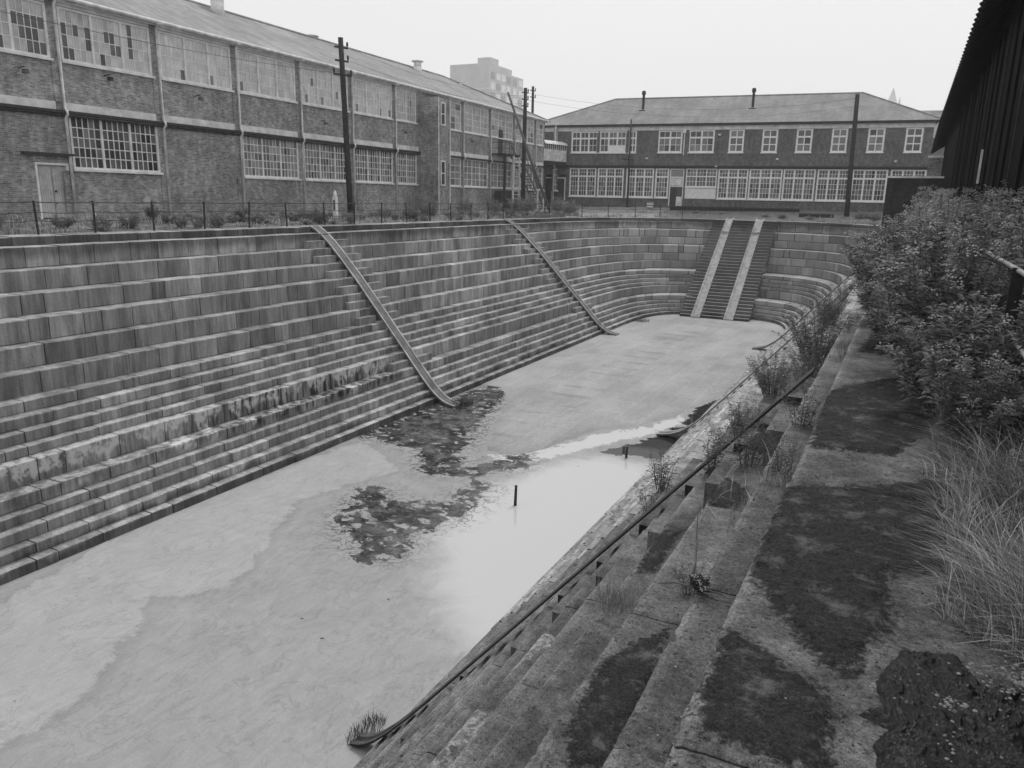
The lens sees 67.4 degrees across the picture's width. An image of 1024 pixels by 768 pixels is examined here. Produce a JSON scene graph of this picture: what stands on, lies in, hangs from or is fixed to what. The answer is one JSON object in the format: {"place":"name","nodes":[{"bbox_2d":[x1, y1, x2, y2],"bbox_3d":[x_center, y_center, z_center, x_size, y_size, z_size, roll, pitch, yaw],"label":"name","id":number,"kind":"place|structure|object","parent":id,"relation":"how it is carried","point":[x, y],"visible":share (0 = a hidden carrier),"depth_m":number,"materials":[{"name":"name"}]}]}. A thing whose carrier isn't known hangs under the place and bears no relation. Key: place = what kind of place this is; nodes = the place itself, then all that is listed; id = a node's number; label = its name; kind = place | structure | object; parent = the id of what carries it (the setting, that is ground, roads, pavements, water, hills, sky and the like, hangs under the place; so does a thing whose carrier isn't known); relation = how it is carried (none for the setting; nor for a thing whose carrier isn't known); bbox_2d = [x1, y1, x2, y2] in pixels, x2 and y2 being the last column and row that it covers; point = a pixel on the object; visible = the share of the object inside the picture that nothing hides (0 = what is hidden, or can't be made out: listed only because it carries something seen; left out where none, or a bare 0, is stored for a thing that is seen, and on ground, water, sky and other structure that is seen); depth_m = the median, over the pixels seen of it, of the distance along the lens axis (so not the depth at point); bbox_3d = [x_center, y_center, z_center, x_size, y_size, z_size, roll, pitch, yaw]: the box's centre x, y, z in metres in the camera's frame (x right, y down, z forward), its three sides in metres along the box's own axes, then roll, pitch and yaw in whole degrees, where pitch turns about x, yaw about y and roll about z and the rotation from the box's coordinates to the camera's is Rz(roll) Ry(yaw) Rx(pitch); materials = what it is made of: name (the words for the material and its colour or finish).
{"place":"outdoors","nodes":[
{"label":"outdoors","id":0,"kind":"place"},
{"bbox_2d":[0,385,718,767],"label":"water","id":1,"kind":"structure","parent":0,"point":[308,611],"depth_m":18.21,"materials":[{"name":"liquid"}]},
{"bbox_2d":[344,709,388,747],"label":"rush tuft","id":2,"kind":"object","parent":1,"relation":"on","point":[365,723],"visible":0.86,"depth_m":13.73,"materials":[{"name":"grey plant"}]},
{"bbox_2d":[0,206,1023,593],"bbox_3d":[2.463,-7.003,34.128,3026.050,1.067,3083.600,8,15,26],"label":"ground","id":3,"kind":"structure","parent":0,"point":[794,216],"depth_m":68.84,"materials":[{"name":"concrete"}]},
{"bbox_2d":[0,0,565,219],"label":"workshop building","id":4,"kind":"structure","parent":3,"relation":"on","point":[88,116],"depth_m":41.78,"materials":[{"name":"brick"}]},
{"bbox_2d":[0,0,53,60],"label":"window","id":5,"kind":"structure","parent":4,"relation":"in","point":[19,35],"depth_m":31.79,"materials":[{"name":"glass"}]},
{"bbox_2d":[34,162,68,218],"bbox_3d":[-20.101,-8.471,33.718,0.130,2.380,1.540,7,15,24],"label":"door","id":6,"kind":"structure","parent":4,"relation":"in","point":[49,176],"depth_m":33.63,"materials":[{"name":"paint"}]},
{"bbox_2d":[56,6,155,78],"bbox_3d":[-18.510,-15.547,35.167,0.220,2.290,4.840,7,15,24],"label":"window","id":7,"kind":"structure","parent":4,"relation":"in","point":[80,47],"depth_m":35.04,"materials":[{"name":"glass"}]},
{"bbox_2d":[68,115,163,174],"bbox_3d":[-18.597,-11.194,36.223,0.220,2.410,4.840,7,15,24],"label":"window","id":8,"kind":"structure","parent":4,"relation":"in","point":[97,145],"depth_m":36.12,"materials":[{"name":"glass"}]},
{"bbox_2d":[158,30,234,92],"bbox_3d":[-16.313,-16.628,39.801,0.220,2.290,4.840,7,15,24],"label":"window","id":9,"kind":"structure","parent":4,"relation":"in","point":[177,65],"depth_m":39.71,"materials":[{"name":"glass"}]},
{"bbox_2d":[237,50,297,103],"bbox_3d":[-14.115,-17.707,44.434,0.220,2.290,4.840,7,15,24],"label":"window","id":10,"kind":"structure","parent":4,"relation":"in","point":[269,81],"depth_m":44.38,"materials":[{"name":"glass"}]},
{"bbox_2d":[242,134,301,180],"bbox_3d":[-14.203,-13.355,45.490,0.220,2.410,4.840,7,15,24],"label":"window","id":11,"kind":"structure","parent":4,"relation":"in","point":[263,158],"depth_m":45.44,"materials":[{"name":"glass"}]},
{"bbox_2d":[304,141,345,182],"bbox_3d":[-12.005,-14.434,50.123,0.220,2.410,4.840,7,15,24],"label":"window","id":12,"kind":"structure","parent":4,"relation":"in","point":[323,163],"depth_m":49.88,"materials":[{"name":"glass"}]},
{"bbox_2d":[301,65,349,112],"bbox_3d":[-11.918,-18.787,49.067,0.220,2.290,4.840,7,15,24],"label":"window","id":13,"kind":"structure","parent":4,"relation":"in","point":[320,89],"depth_m":48.81,"materials":[{"name":"glass"}]},
{"bbox_2d":[353,78,393,119],"bbox_3d":[-9.720,-19.867,53.700,0.220,2.290,4.840,7,15,24],"label":"window","id":14,"kind":"structure","parent":4,"relation":"in","point":[371,99],"depth_m":53.72,"materials":[{"name":"glass"}]},
{"bbox_2d":[355,147,394,184],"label":"window","id":15,"kind":"structure","parent":4,"relation":"in","point":[371,166],"depth_m":54.78,"materials":[{"name":"glass"}]},
{"bbox_2d":[396,88,417,124],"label":"window","id":16,"kind":"structure","parent":4,"relation":"in","point":[406,100],"depth_m":57.57,"materials":[{"name":"glass"}]},
{"bbox_2d":[397,152,417,185],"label":"window","id":17,"kind":"structure","parent":4,"relation":"in","point":[406,163],"depth_m":58.65,"materials":[{"name":"glass"}]},
{"bbox_2d":[451,157,461,186],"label":"window","id":18,"kind":"structure","parent":4,"relation":"in","point":[455,162],"depth_m":65.50,"materials":[{"name":"glass"}]},
{"bbox_2d":[451,102,462,131],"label":"window","id":19,"kind":"structure","parent":4,"relation":"in","point":[455,107],"depth_m":64.42,"materials":[{"name":"glass"}]},
{"bbox_2d":[464,159,488,188],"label":"window","id":20,"kind":"structure","parent":4,"relation":"in","point":[475,171],"depth_m":68.73,"materials":[{"name":"glass"}]},
{"bbox_2d":[465,105,489,136],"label":"window","id":21,"kind":"structure","parent":4,"relation":"in","point":[476,119],"depth_m":67.70,"materials":[{"name":"glass"}]},
{"bbox_2d":[491,162,511,189],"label":"window","id":22,"kind":"structure","parent":4,"relation":"in","point":[496,168],"depth_m":73.13,"materials":[{"name":"glass"}]},
{"bbox_2d":[492,112,513,140],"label":"window","id":23,"kind":"structure","parent":4,"relation":"in","point":[503,122],"depth_m":72.43,"materials":[{"name":"glass"}]},
{"bbox_2d":[492,130,545,210],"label":"fire escape","id":24,"kind":"object","parent":4,"relation":"attached to","point":[502,196],"visible":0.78,"depth_m":72.67,"materials":[{"name":"metal"}]},
{"bbox_2d":[516,118,534,144],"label":"window","id":25,"kind":"structure","parent":4,"relation":"in","point":[530,124],"depth_m":77.62,"materials":[{"name":"glass"}]},
{"bbox_2d":[544,140,568,165],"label":"covered bridge","id":26,"kind":"structure","parent":4,"relation":"attached to","point":[555,152],"depth_m":83.49,"materials":[{"name":"grey paint"}]},
{"bbox_2d":[0,200,682,234],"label":"wire fence","id":27,"kind":"object","parent":3,"relation":"on","point":[33,202],"visible":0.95,"depth_m":35.74,"materials":[{"name":"metal"}]},
{"bbox_2d":[333,37,353,216],"bbox_3d":[-10.408,-15.677,47.534,0.442,10.667,1.298,11,17,36],"label":"telegraph pole","id":28,"kind":"object","parent":3,"relation":"on","point":[341,47],"visible":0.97,"depth_m":47.33,"materials":[{"name":"wood"}]},
{"bbox_2d":[0,208,881,669],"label":"ground cover","id":29,"kind":"object","parent":3,"relation":"on","point":[282,222],"visible":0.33,"depth_m":34.52,"materials":[{"name":"grey plant"}]},
{"bbox_2d":[450,57,522,108],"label":"apartment block","id":30,"kind":"structure","parent":3,"relation":"on","point":[486,75],"depth_m":217.06,"materials":[{"name":"concrete"}]},
{"bbox_2d":[0,217,1023,767],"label":"dry dock","id":31,"kind":"object","parent":3,"relation":"on","point":[146,377],"visible":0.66,"depth_m":21.58,"materials":[{"name":"stone"}]},
{"bbox_2d":[304,225,459,407],"bbox_3d":[-6.251,-3.465,36.797,9.524,7.770,3.247,11,17,34],"label":"timber slide","id":32,"kind":"object","parent":31,"relation":"on","point":[385,316],"visible":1,"depth_m":36.77,"materials":[{"name":"wood"}]},
{"bbox_2d":[504,219,618,335],"bbox_3d":[3.508,-7.835,55.619,9.353,7.770,3.270,9,16,29],"label":"timber slide","id":33,"kind":"object","parent":31,"relation":"on","point":[549,261],"visible":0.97,"depth_m":55.47,"materials":[{"name":"wood"}]},
{"bbox_2d":[350,367,814,746],"bbox_3d":[0.370,3.033,11.092,6.800,7.455,2.939,8,15,26],"label":"timber slide","id":34,"kind":"object","parent":31,"relation":"on","point":[715,479],"visible":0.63,"depth_m":9.86,"materials":[{"name":"wood"}]},
{"bbox_2d":[586,563,652,613],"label":"grass tuft","id":35,"kind":"object","parent":31,"relation":"on","point":[614,597],"visible":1,"depth_m":5.09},
{"bbox_2d":[646,442,680,493],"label":"step weed","id":36,"kind":"object","parent":31,"relation":"on","point":[662,482],"visible":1,"depth_m":10.54,"materials":[{"name":"grey plant"}]},
{"bbox_2d":[671,560,706,595],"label":"step weed","id":37,"kind":"object","parent":31,"relation":"on","point":[686,589],"visible":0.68,"depth_m":5.14,"materials":[{"name":"grey plant"}]},
{"bbox_2d":[658,514,732,600],"bbox_3d":[0.886,0.877,3.858,0.293,0.321,0.422,-2,14,-13],"label":"rosette weed","id":38,"kind":"object","parent":31,"relation":"on","point":[701,585],"visible":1,"depth_m":3.82,"materials":[{"name":"grey plant"}]},
{"bbox_2d":[698,428,731,476],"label":"step weed","id":39,"kind":"object","parent":31,"relation":"on","point":[715,463],"visible":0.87,"depth_m":9.32,"materials":[{"name":"grey plant"}]},
{"bbox_2d":[488,361,963,766],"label":"debris","id":40,"kind":"object","parent":31,"relation":"on","point":[713,688],"visible":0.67,"depth_m":2.85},
{"bbox_2d":[725,393,752,438],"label":"step weed","id":41,"kind":"object","parent":31,"relation":"on","point":[739,415],"visible":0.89,"depth_m":8.61,"materials":[{"name":"grey plant"}]},
{"bbox_2d":[723,395,766,430],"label":"bush","id":42,"kind":"object","parent":31,"relation":"on","point":[754,415],"visible":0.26,"depth_m":10.40,"materials":[{"name":"grey plant"}]},
{"bbox_2d":[728,414,781,470],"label":"step weed","id":43,"kind":"object","parent":31,"relation":"on","point":[745,455],"visible":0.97,"depth_m":7.65,"materials":[{"name":"grey plant"}]},
{"bbox_2d":[657,280,856,435],"bbox_3d":[9.541,-1.243,28.934,7.730,7.740,3.125,8,15,26],"label":"timber slide","id":44,"kind":"object","parent":31,"relation":"on","point":[664,433],"visible":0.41,"depth_m":29.83,"materials":[{"name":"wood"}]},
{"bbox_2d":[745,344,799,396],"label":"bush","id":45,"kind":"object","parent":31,"relation":"on","point":[769,382],"visible":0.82,"depth_m":13.20,"materials":[{"name":"grey plant"}]},
{"bbox_2d":[760,427,806,472],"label":"step weed","id":46,"kind":"object","parent":31,"relation":"on","point":[777,462],"visible":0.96,"depth_m":5.56,"materials":[{"name":"grey plant"}]},
{"bbox_2d":[770,367,815,403],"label":"bush","id":47,"kind":"object","parent":31,"relation":"on","point":[788,382],"visible":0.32,"depth_m":9.57,"materials":[{"name":"grey plant"}]},
{"bbox_2d":[781,343,824,384],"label":"bush","id":48,"kind":"object","parent":31,"relation":"on","point":[812,361],"visible":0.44,"depth_m":10.54,"materials":[{"name":"grey plant"}]},
{"bbox_2d":[779,377,828,427],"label":"step weed","id":49,"kind":"object","parent":31,"relation":"on","point":[807,415],"visible":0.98,"depth_m":6.66,"materials":[{"name":"grey plant"}]},
{"bbox_2d":[771,291,861,371],"bbox_3d":[4.874,-0.839,12.129,1.421,1.282,1.414,-11,18,-41],"label":"bush","id":50,"kind":"object","parent":31,"relation":"on","point":[815,337],"visible":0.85,"depth_m":12.07,"materials":[{"name":"grey plant"}]},
{"bbox_2d":[804,284,852,324],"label":"bush","id":51,"kind":"object","parent":31,"relation":"on","point":[831,302],"visible":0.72,"depth_m":16.65,"materials":[{"name":"grey plant"}]},
{"bbox_2d":[844,213,928,289],"bbox_3d":[6.621,-2.211,13.366,1.609,1.497,1.605,12,18,39],"label":"flowering bush","id":52,"kind":"object","parent":31,"relation":"on","point":[872,242],"visible":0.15,"depth_m":13.15,"materials":[{"name":"grey plant"}]},
{"bbox_2d":[839,217,955,318],"bbox_3d":[5.322,-1.559,10.636,1.573,1.468,1.577,4,14,10],"label":"flowering bush","id":53,"kind":"object","parent":31,"relation":"on","point":[853,260],"visible":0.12,"depth_m":10.59,"materials":[{"name":"grey plant"}]},
{"bbox_2d":[843,231,983,344],"bbox_3d":[4.597,-1.060,8.764,1.448,1.348,1.444,-11,18,-41],"label":"flowering bush","id":54,"kind":"object","parent":31,"relation":"on","point":[876,328],"visible":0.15,"depth_m":8.73,"materials":[{"name":"grey plant"}]},
{"bbox_2d":[897,190,971,251],"bbox_3d":[6.286,-1.946,11.494,1.002,1.850,0.828,0,14,-4],"label":"tall weed","id":55,"kind":"object","parent":31,"relation":"on","point":[946,211],"visible":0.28,"depth_m":11.41,"materials":[{"name":"grey plant"}]},
{"bbox_2d":[854,221,1023,371],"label":"flowering bush","id":56,"kind":"object","parent":31,"relation":"on","point":[907,297],"visible":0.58,"depth_m":7.11,"materials":[{"name":"grey plant"}]},
{"bbox_2d":[875,296,1023,420],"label":"flowering bush","id":57,"kind":"object","parent":31,"relation":"on","point":[925,359],"visible":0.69,"depth_m":5.82,"materials":[{"name":"grey plant"}]},
{"bbox_2d":[919,351,1023,459],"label":"flowering bush","id":58,"kind":"object","parent":31,"relation":"on","point":[972,402],"visible":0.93,"depth_m":4.96,"materials":[{"name":"grey plant"}]},
{"bbox_2d":[521,88,528,209],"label":"telegraph pole","id":59,"kind":"object","parent":3,"relation":"on","point":[525,106],"visible":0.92,"depth_m":72.64,"materials":[{"name":"wood"}]},
{"bbox_2d":[507,92,550,210],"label":"raking prop","id":60,"kind":"object","parent":3,"relation":"on","point":[536,176],"visible":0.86,"depth_m":71.35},
{"bbox_2d":[670,206,799,211],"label":"wall","id":61,"kind":"structure","parent":3,"relation":"on","point":[695,208],"depth_m":77.39,"materials":[{"name":"stone"}]},
{"bbox_2d":[543,88,939,211],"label":"office building","id":62,"kind":"structure","parent":3,"relation":"on","point":[724,155],"depth_m":79.28,"materials":[{"name":"brick"}]},
{"bbox_2d":[546,177,565,205],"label":"gate door","id":63,"kind":"structure","parent":62,"relation":"in","point":[561,181],"depth_m":86.59,"materials":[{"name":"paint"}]},
{"bbox_2d":[568,168,595,196],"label":"window","id":64,"kind":"structure","parent":62,"relation":"in","point":[582,181],"depth_m":85.22,"materials":[{"name":"glass"}]},
{"bbox_2d":[570,131,597,153],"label":"window","id":65,"kind":"structure","parent":62,"relation":"in","point":[583,142],"depth_m":84.21,"materials":[{"name":"glass"}]},
{"bbox_2d":[596,168,623,197],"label":"window","id":66,"kind":"structure","parent":62,"relation":"in","point":[610,180],"depth_m":84.13,"materials":[{"name":"glass"}]},
{"bbox_2d":[598,131,626,153],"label":"window","id":67,"kind":"structure","parent":62,"relation":"in","point":[611,142],"depth_m":83.09,"materials":[{"name":"glass"}]},
{"bbox_2d":[624,168,653,197],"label":"window","id":68,"kind":"structure","parent":62,"relation":"in","point":[641,180],"depth_m":82.96,"materials":[{"name":"glass"}]},
{"bbox_2d":[654,168,668,198],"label":"window","id":69,"kind":"structure","parent":62,"relation":"in","point":[662,174],"depth_m":82.19,"materials":[{"name":"glass"}]},
{"bbox_2d":[657,130,682,152],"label":"window","id":70,"kind":"structure","parent":62,"relation":"in","point":[670,141],"depth_m":80.94,"materials":[{"name":"glass"}]},
{"bbox_2d":[668,169,683,205],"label":"door","id":71,"kind":"structure","parent":62,"relation":"in","point":[676,175],"depth_m":81.72,"materials":[{"name":"paint"}]},
{"bbox_2d":[687,130,714,152],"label":"window","id":72,"kind":"structure","parent":62,"relation":"in","point":[700,141],"depth_m":79.83,"materials":[{"name":"glass"}]},
{"bbox_2d":[684,169,717,198],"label":"window","id":73,"kind":"structure","parent":62,"relation":"in","point":[700,183],"depth_m":80.73,"materials":[{"name":"glass"}]},
{"bbox_2d":[716,169,748,199],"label":"window","id":74,"kind":"structure","parent":62,"relation":"in","point":[732,183],"depth_m":79.65,"materials":[{"name":"glass"}]},
{"bbox_2d":[727,130,744,152],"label":"window","id":75,"kind":"structure","parent":62,"relation":"in","point":[736,137],"depth_m":78.63,"materials":[{"name":"glass"}]},
{"bbox_2d":[747,169,782,200],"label":"window","id":76,"kind":"structure","parent":62,"relation":"in","point":[764,184],"depth_m":78.53,"materials":[{"name":"glass"}]},
{"bbox_2d":[760,129,778,152],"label":"window","id":77,"kind":"structure","parent":62,"relation":"in","point":[769,138],"depth_m":77.50,"materials":[{"name":"glass"}]},
{"bbox_2d":[780,169,815,201],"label":"window","id":78,"kind":"structure","parent":62,"relation":"in","point":[798,184],"depth_m":77.41,"materials":[{"name":"glass"}]},
{"bbox_2d":[794,129,812,152],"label":"window","id":79,"kind":"structure","parent":62,"relation":"in","point":[804,137],"depth_m":76.37,"materials":[{"name":"glass"}]},
{"bbox_2d":[814,169,847,201],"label":"window","id":80,"kind":"structure","parent":62,"relation":"in","point":[831,185],"depth_m":76.34,"materials":[{"name":"glass"}]},
{"bbox_2d":[829,128,848,152],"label":"window","id":81,"kind":"structure","parent":62,"relation":"in","point":[839,136],"depth_m":75.26,"materials":[{"name":"glass"}]},
{"bbox_2d":[851,169,887,202],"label":"window","id":82,"kind":"structure","parent":62,"relation":"in","point":[868,186],"depth_m":75.15,"materials":[{"name":"white paint"}]},
{"bbox_2d":[865,128,885,152],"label":"window","id":83,"kind":"structure","parent":62,"relation":"in","point":[876,136],"depth_m":74.12,"materials":[{"name":"glass"}]},
{"bbox_2d":[890,170,926,175],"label":"window","id":84,"kind":"structure","parent":62,"relation":"in","point":[893,172],"depth_m":73.72,"materials":[{"name":"glass"}]},
{"bbox_2d":[903,128,923,152],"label":"window","id":85,"kind":"structure","parent":62,"relation":"in","point":[914,136],"depth_m":72.98,"materials":[{"name":"glass"}]},
{"bbox_2d":[844,94,859,216],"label":"telegraph pole","id":86,"kind":"object","parent":3,"relation":"on","point":[851,166],"visible":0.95,"depth_m":70.14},
{"bbox_2d":[881,176,943,228],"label":"brick wall","id":87,"kind":"structure","parent":3,"relation":"on","point":[901,191],"depth_m":52.61,"materials":[{"name":"brick"}]},
{"bbox_2d":[927,156,943,175],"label":"brick pier","id":88,"kind":"structure","parent":3,"relation":"on","point":[934,165],"depth_m":54.21,"materials":[{"name":"brick"}]},
{"bbox_2d":[902,188,975,238],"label":"tall weed","id":89,"kind":"object","parent":3,"relation":"on","point":[929,208],"visible":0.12,"depth_m":15.34,"materials":[{"name":"grey plant"}]},
{"bbox_2d":[855,372,1023,673],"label":"grass","id":90,"kind":"structure","parent":3,"relation":"on","point":[1005,574],"depth_m":3.59,"materials":[{"name":"plant"}]},
{"bbox_2d":[859,650,1023,767],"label":"dirt mound","id":91,"kind":"object","parent":3,"relation":"on","point":[910,717],"visible":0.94,"depth_m":2.44,"materials":[{"name":"soil"}]},
{"bbox_2d":[874,648,1023,761],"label":"rubble","id":92,"kind":"object","parent":91,"relation":"on","point":[1008,691],"visible":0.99,"depth_m":2.60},
{"bbox_2d":[913,195,996,247],"bbox_3d":[7.152,-2.143,12.487,1.228,1.802,1.247,3,14,6],"label":"tall weed","id":93,"kind":"object","parent":3,"relation":"on","point":[951,214],"visible":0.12,"depth_m":12.44,"materials":[{"name":"grey plant"}]},
{"bbox_2d":[900,285,1023,386],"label":"flowering bush","id":94,"kind":"object","parent":3,"relation":"on","point":[995,311],"visible":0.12,"depth_m":6.32,"materials":[{"name":"grey plant"}]},
{"bbox_2d":[917,208,1018,264],"bbox_3d":[6.805,-1.742,11.206,1.738,1.617,1.733,2,14,4],"label":"flowering bush","id":95,"kind":"object","parent":3,"relation":"on","point":[965,216],"visible":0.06,"depth_m":11.27,"materials":[{"name":"grey plant"}]},
{"bbox_2d":[916,212,1023,319],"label":"flowering bush","id":96,"kind":"object","parent":3,"relation":"on","point":[975,228],"visible":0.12,"depth_m":8.90,"materials":[{"name":"grey plant"}]},
{"bbox_2d":[931,0,1023,219],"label":"tarred shed","id":97,"kind":"structure","parent":3,"relation":"on","point":[979,135],"depth_m":22.84,"materials":[{"name":"wood"}]},
{"bbox_2d":[943,184,1013,224],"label":"tall weed","id":98,"kind":"object","parent":3,"relation":"on","point":[987,201],"visible":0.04,"depth_m":15.35,"materials":[{"name":"grey plant"}]},
{"bbox_2d":[964,187,1022,236],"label":"tall weed","id":99,"kind":"object","parent":3,"relation":"on","point":[994,202],"visible":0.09,"depth_m":12.10,"materials":[{"name":"grey plant"}]},
{"bbox_2d":[970,241,1023,397],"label":"hand railing","id":100,"kind":"object","parent":3,"relation":"on","point":[1016,286],"visible":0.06,"depth_m":6.09,"materials":[{"name":"paint"}]},
{"bbox_2d":[971,190,1023,267],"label":"tall weed","id":101,"kind":"object","parent":3,"relation":"on","point":[1016,219],"visible":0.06,"depth_m":9.39,"materials":[{"name":"grey plant"}]},
{"bbox_2d":[975,300,1023,427],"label":"flowering bush","id":102,"kind":"object","parent":3,"relation":"on","point":[1019,360],"visible":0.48,"depth_m":5.50,"materials":[{"name":"grey plant"}]},
{"bbox_2d":[983,215,1023,332],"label":"tall weed","id":103,"kind":"object","parent":3,"relation":"on","point":[1018,252],"visible":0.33,"depth_m":7.59,"materials":[{"name":"grey plant"}]},
{"bbox_2d":[1007,191,1023,332],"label":"tall weed","id":104,"kind":"object","parent":3,"relation":"on","point":[1018,200],"visible":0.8,"depth_m":6.59,"materials":[{"name":"grey plant"}]},
{"bbox_2d":[193,0,982,118],"label":"sky","id":105,"kind":"structure","parent":0,"point":[593,52],"materials":[{"name":"white"}]},
{"bbox_2d":[482,314,784,453],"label":"dock floor","id":106,"kind":"structure","parent":0,"point":[655,368],"depth_m":41.07,"materials":[{"name":"concrete"}]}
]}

